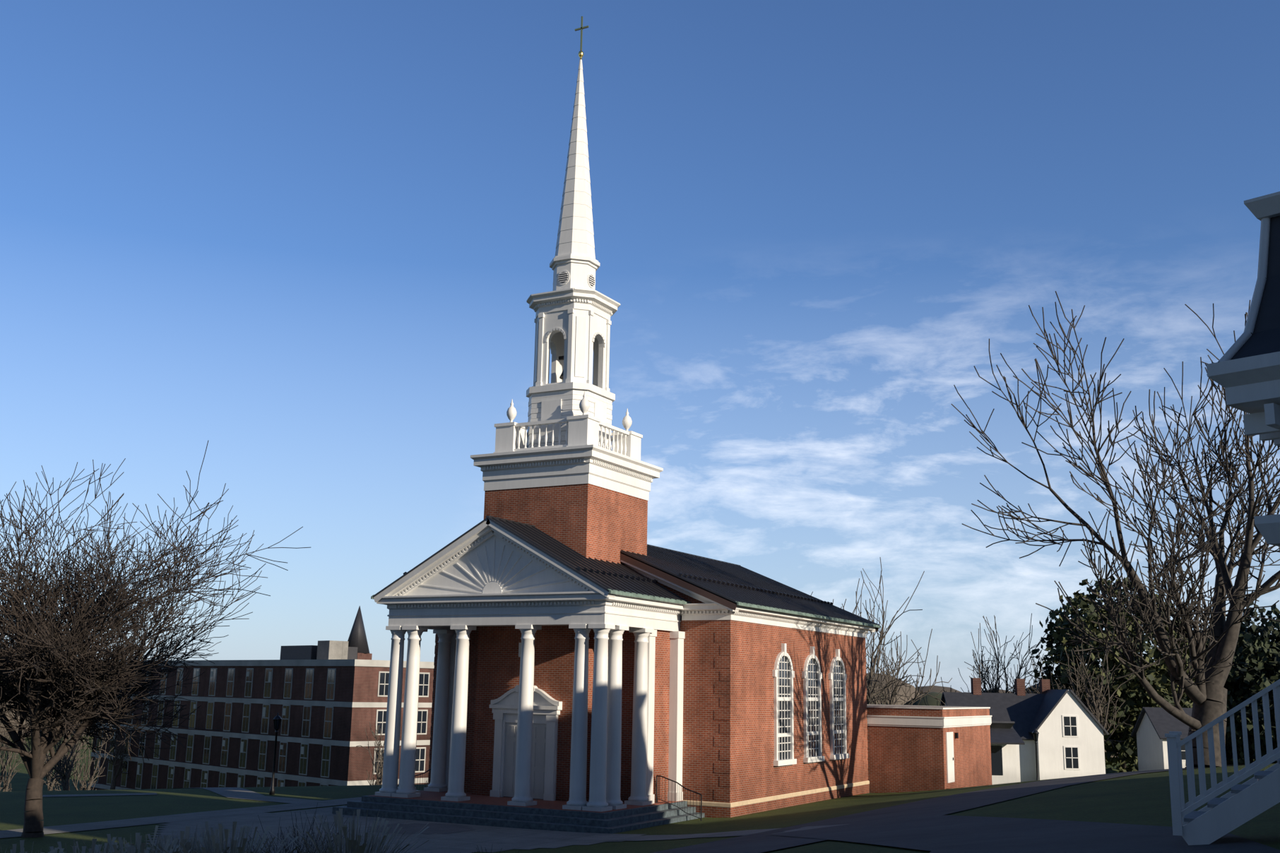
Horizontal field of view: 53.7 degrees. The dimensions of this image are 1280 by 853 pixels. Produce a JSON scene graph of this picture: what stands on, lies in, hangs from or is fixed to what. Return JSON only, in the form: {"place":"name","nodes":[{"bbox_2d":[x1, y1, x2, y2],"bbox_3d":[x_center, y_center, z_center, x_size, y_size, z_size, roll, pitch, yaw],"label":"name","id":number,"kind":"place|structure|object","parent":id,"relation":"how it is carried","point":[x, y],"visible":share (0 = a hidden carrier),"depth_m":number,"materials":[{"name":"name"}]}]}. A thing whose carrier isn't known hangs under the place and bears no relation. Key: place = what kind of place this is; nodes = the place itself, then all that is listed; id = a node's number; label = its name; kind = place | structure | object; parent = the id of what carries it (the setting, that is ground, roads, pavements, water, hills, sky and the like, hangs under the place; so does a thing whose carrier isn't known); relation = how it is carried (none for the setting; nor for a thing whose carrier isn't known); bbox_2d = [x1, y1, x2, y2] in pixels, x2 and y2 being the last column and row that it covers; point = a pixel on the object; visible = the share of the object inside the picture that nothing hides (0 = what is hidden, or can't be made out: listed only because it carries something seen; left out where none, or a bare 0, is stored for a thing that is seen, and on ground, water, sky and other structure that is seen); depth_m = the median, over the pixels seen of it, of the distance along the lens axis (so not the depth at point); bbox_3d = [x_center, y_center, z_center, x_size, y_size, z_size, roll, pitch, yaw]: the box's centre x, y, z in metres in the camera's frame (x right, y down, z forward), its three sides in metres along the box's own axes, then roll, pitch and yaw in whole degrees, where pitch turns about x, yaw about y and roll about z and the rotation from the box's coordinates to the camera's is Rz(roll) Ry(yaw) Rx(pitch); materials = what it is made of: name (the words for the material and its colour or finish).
{"place":"outdoors","nodes":[
{"label":"outdoors","id":0,"kind":"place"},
{"bbox_2d":[0,762,1279,852],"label":"pavement","id":1,"kind":"structure","parent":0,"point":[927,825],"depth_m":34.53,"materials":[{"name":"grey asphalt"}]},
{"bbox_2d":[0,803,519,852],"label":"ornamental grasses","id":2,"kind":"object","parent":1,"relation":"on","point":[352,845],"visible":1,"depth_m":14.55,"materials":[{"name":"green plant"}]},
{"bbox_2d":[1164,679,1279,845],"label":"porch stair","id":3,"kind":"object","parent":1,"relation":"on","point":[1236,807],"visible":1,"depth_m":15.73,"materials":[{"name":"white paint"}]},
{"bbox_2d":[0,735,1279,852],"bbox_3d":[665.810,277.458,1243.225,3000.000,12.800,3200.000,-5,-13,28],"label":"ground","id":4,"kind":"structure","parent":0,"point":[1141,799],"depth_m":39.07,"materials":[{"name":"green plant"}]},
{"bbox_2d":[0,704,27,778],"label":"tree","id":5,"kind":"object","parent":4,"relation":"on","point":[1,734],"visible":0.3,"depth_m":125.48,"materials":[{"name":"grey plant"}]},
{"bbox_2d":[0,714,31,791],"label":"tree","id":6,"kind":"object","parent":4,"relation":"on","point":[3,769],"visible":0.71,"depth_m":96.32,"materials":[{"name":"brown plant"}]},
{"bbox_2d":[9,707,70,762],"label":"tree","id":7,"kind":"object","parent":4,"relation":"on","point":[28,748],"visible":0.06,"depth_m":144.52,"materials":[{"name":"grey plant"}]},
{"bbox_2d":[43,717,93,791],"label":"tree","id":8,"kind":"object","parent":4,"relation":"on","point":[66,778],"visible":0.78,"depth_m":74.95,"materials":[{"name":"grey plant"}]},
{"bbox_2d":[25,721,114,791],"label":"tree","id":9,"kind":"object","parent":4,"relation":"on","point":[50,785],"visible":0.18,"depth_m":115.71,"materials":[{"name":"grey plant"}]},
{"bbox_2d":[43,736,113,791],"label":"tree","id":10,"kind":"object","parent":4,"relation":"on","point":[85,783],"visible":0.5,"depth_m":101.22,"materials":[{"name":"brown plant"}]},
{"bbox_2d":[87,705,135,789],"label":"tree","id":11,"kind":"object","parent":4,"relation":"on","point":[114,780],"visible":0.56,"depth_m":130.45,"materials":[{"name":"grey plant"}]},
{"bbox_2d":[0,440,310,837],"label":"bare tree","id":12,"kind":"object","parent":4,"relation":"on","point":[40,687],"visible":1,"depth_m":36.24,"materials":[{"name":"brown plant"}]},
{"bbox_2d":[87,640,434,790],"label":"dormitory","id":13,"kind":"structure","parent":4,"relation":"on","point":[326,701],"depth_m":113.74,"materials":[{"name":"brick"}]},
{"bbox_2d":[347,606,372,659],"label":"spire","id":14,"kind":"structure","parent":13,"relation":"on","point":[357,638],"depth_m":294.58,"materials":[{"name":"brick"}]},
{"bbox_2d":[269,712,282,795],"bbox_3d":[-15.365,13.790,53.251,0.400,3.400,0.346,-5,-13,28],"label":"lamp post","id":15,"kind":"object","parent":4,"relation":"on","point":[277,719],"visible":0.98,"depth_m":53.26,"materials":[{"name":"black metal"}]},
{"bbox_2d":[356,722,384,785],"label":"tree","id":16,"kind":"object","parent":4,"relation":"on","point":[378,782],"visible":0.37,"depth_m":95.96,"materials":[{"name":"brown plant"}]},
{"bbox_2d":[332,790,704,834],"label":"front steps","id":17,"kind":"structure","parent":4,"relation":"on","point":[482,810],"depth_m":42.44,"materials":[{"name":"grey concrete"}]},
{"bbox_2d":[375,623,685,812],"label":"portico columns","id":18,"kind":"structure","parent":17,"relation":"on","point":[448,749],"depth_m":44.17,"materials":[{"name":"white paint"}]},
{"bbox_2d":[0,673,1119,760],"bbox_3d":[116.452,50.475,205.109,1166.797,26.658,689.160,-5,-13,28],"label":"distant treeline","id":19,"kind":"object","parent":4,"relation":"on","point":[934,691],"visible":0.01,"depth_m":460.62,"materials":[{"name":"plant"}]},
{"bbox_2d":[427,483,869,818],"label":"brick walls","id":20,"kind":"structure","parent":4,"relation":"on","point":[730,771],"depth_m":46.66,"materials":[{"name":"red brick"}]},
{"bbox_2d":[488,642,562,801],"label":"church doorway","id":21,"kind":"structure","parent":20,"relation":"in","point":[547,708],"depth_m":45.50,"materials":[{"name":"white wood"}]},
{"bbox_2d":[414,768,702,821],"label":"handrails","id":22,"kind":"object","parent":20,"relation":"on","point":[658,777],"visible":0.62,"depth_m":44.05,"materials":[{"name":"black metal"}]},
{"bbox_2d":[470,16,663,500],"bbox_3d":[-2.641,-7.343,51.584,5.500,20.550,5.500,-5,-13,28],"label":"steeple","id":23,"kind":"object","parent":20,"relation":"on","point":[566,439],"visible":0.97,"depth_m":49.44,"materials":[{"name":"white paint"}]},
{"bbox_2d":[373,519,875,638],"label":"entablature","id":24,"kind":"structure","parent":20,"relation":"on","point":[487,572],"depth_m":44.82,"materials":[{"name":"white paint"}]},
{"bbox_2d":[370,515,880,632],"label":"roof","id":25,"kind":"structure","parent":20,"relation":"on","point":[729,586],"depth_m":47.43,"materials":[{"name":"black"}]},
{"bbox_2d":[772,643,849,766],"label":"arched windows","id":26,"kind":"structure","parent":20,"relation":"attached to","point":[783,674],"depth_m":51.96,"materials":[{"name":"white paint"}]},
{"bbox_2d":[866,673,883,704],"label":"tree","id":27,"kind":"object","parent":4,"relation":"on","point":[879,693],"visible":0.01,"depth_m":97.61,"materials":[{"name":"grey plant"}]},
{"bbox_2d":[810,557,952,706],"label":"tree","id":28,"kind":"object","parent":4,"relation":"on","point":[869,689],"visible":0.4,"depth_m":77.59,"materials":[{"name":"brown plant"}]},
{"bbox_2d":[866,641,909,703],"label":"tree","id":29,"kind":"object","parent":4,"relation":"on","point":[879,696],"visible":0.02,"depth_m":83.53,"materials":[{"name":"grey plant"}]},
{"bbox_2d":[866,651,914,705],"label":"tree","id":30,"kind":"object","parent":4,"relation":"on","point":[880,684],"visible":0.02,"depth_m":103.06,"materials":[{"name":"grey plant"}]},
{"bbox_2d":[866,627,921,705],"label":"tree","id":31,"kind":"object","parent":4,"relation":"on","point":[882,702],"visible":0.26,"depth_m":90.39,"materials":[{"name":"brown plant"}]},
{"bbox_2d":[866,704,992,793],"bbox_3d":[11.807,16.135,61.958,8.890,4.830,8.870,-5,-13,28],"label":"annex","id":32,"kind":"object","parent":4,"relation":"on","point":[917,748],"visible":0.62,"depth_m":57.45,"materials":[{"name":"brick"}]},
{"bbox_2d":[917,677,968,706],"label":"tree","id":33,"kind":"object","parent":4,"relation":"on","point":[943,690],"visible":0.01,"depth_m":118.90,"materials":[{"name":"brown plant"}]},
{"bbox_2d":[957,613,1049,693],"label":"tree","id":34,"kind":"object","parent":4,"relation":"on","point":[995,689],"visible":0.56,"depth_m":112.63,"materials":[{"name":"brown plant"}]},
{"bbox_2d":[989,721,1024,784],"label":"white house wing","id":35,"kind":"structure","parent":4,"relation":"on","point":[1005,739],"depth_m":81.58,"materials":[{"name":"white wood"}]},
{"bbox_2d":[939,678,1109,782],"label":"white house","id":36,"kind":"structure","parent":4,"relation":"on","point":[1067,725],"depth_m":88.88,"materials":[{"name":"paint"}]},
{"bbox_2d":[999,651,1051,693],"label":"tree","id":37,"kind":"object","parent":4,"relation":"on","point":[1030,679],"visible":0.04,"depth_m":121.52,"materials":[{"name":"brown plant"}]},
{"bbox_2d":[1032,728,1039,780],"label":"lamp post","id":38,"kind":"object","parent":4,"relation":"on","point":[1035,733],"visible":0.84,"depth_m":69.91,"materials":[{"name":"black metal"}]},
{"bbox_2d":[1000,650,1085,699],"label":"tree","id":39,"kind":"object","parent":4,"relation":"on","point":[1033,679],"visible":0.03,"depth_m":115.22,"materials":[{"name":"brown plant"}]},
{"bbox_2d":[1031,627,1147,774],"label":"tree","id":40,"kind":"object","parent":4,"relation":"on","point":[1098,714],"visible":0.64,"depth_m":103.03,"materials":[{"name":"brown plant"}]},
{"bbox_2d":[950,291,1279,769],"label":"old tree","id":41,"kind":"object","parent":4,"relation":"on","point":[1206,692],"visible":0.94,"depth_m":46.23,"materials":[{"name":"brown plant"}]},
{"bbox_2d":[1027,575,1207,773],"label":"leafy tree","id":42,"kind":"object","parent":4,"relation":"on","point":[1158,677],"visible":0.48,"depth_m":107.34,"materials":[{"name":"green plant"}]},
{"bbox_2d":[1130,707,1192,771],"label":"beige house","id":43,"kind":"structure","parent":4,"relation":"on","point":[1153,727],"depth_m":96.64,"materials":[{"name":"white paint"}]},
{"bbox_2d":[1117,601,1279,772],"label":"evergreen trees","id":44,"kind":"object","parent":4,"relation":"on","point":[1254,669],"visible":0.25,"depth_m":115.13,"materials":[{"name":"green plant"}]},
{"bbox_2d":[1206,191,1279,546],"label":"white building","id":45,"kind":"structure","parent":4,"relation":"on","point":[1244,371],"depth_m":19.59,"materials":[{"name":"paint"}]},
{"bbox_2d":[0,0,1279,693],"label":"sky","id":46,"kind":"structure","parent":0,"point":[309,241],"materials":[{"name":"blue"}]}
]}

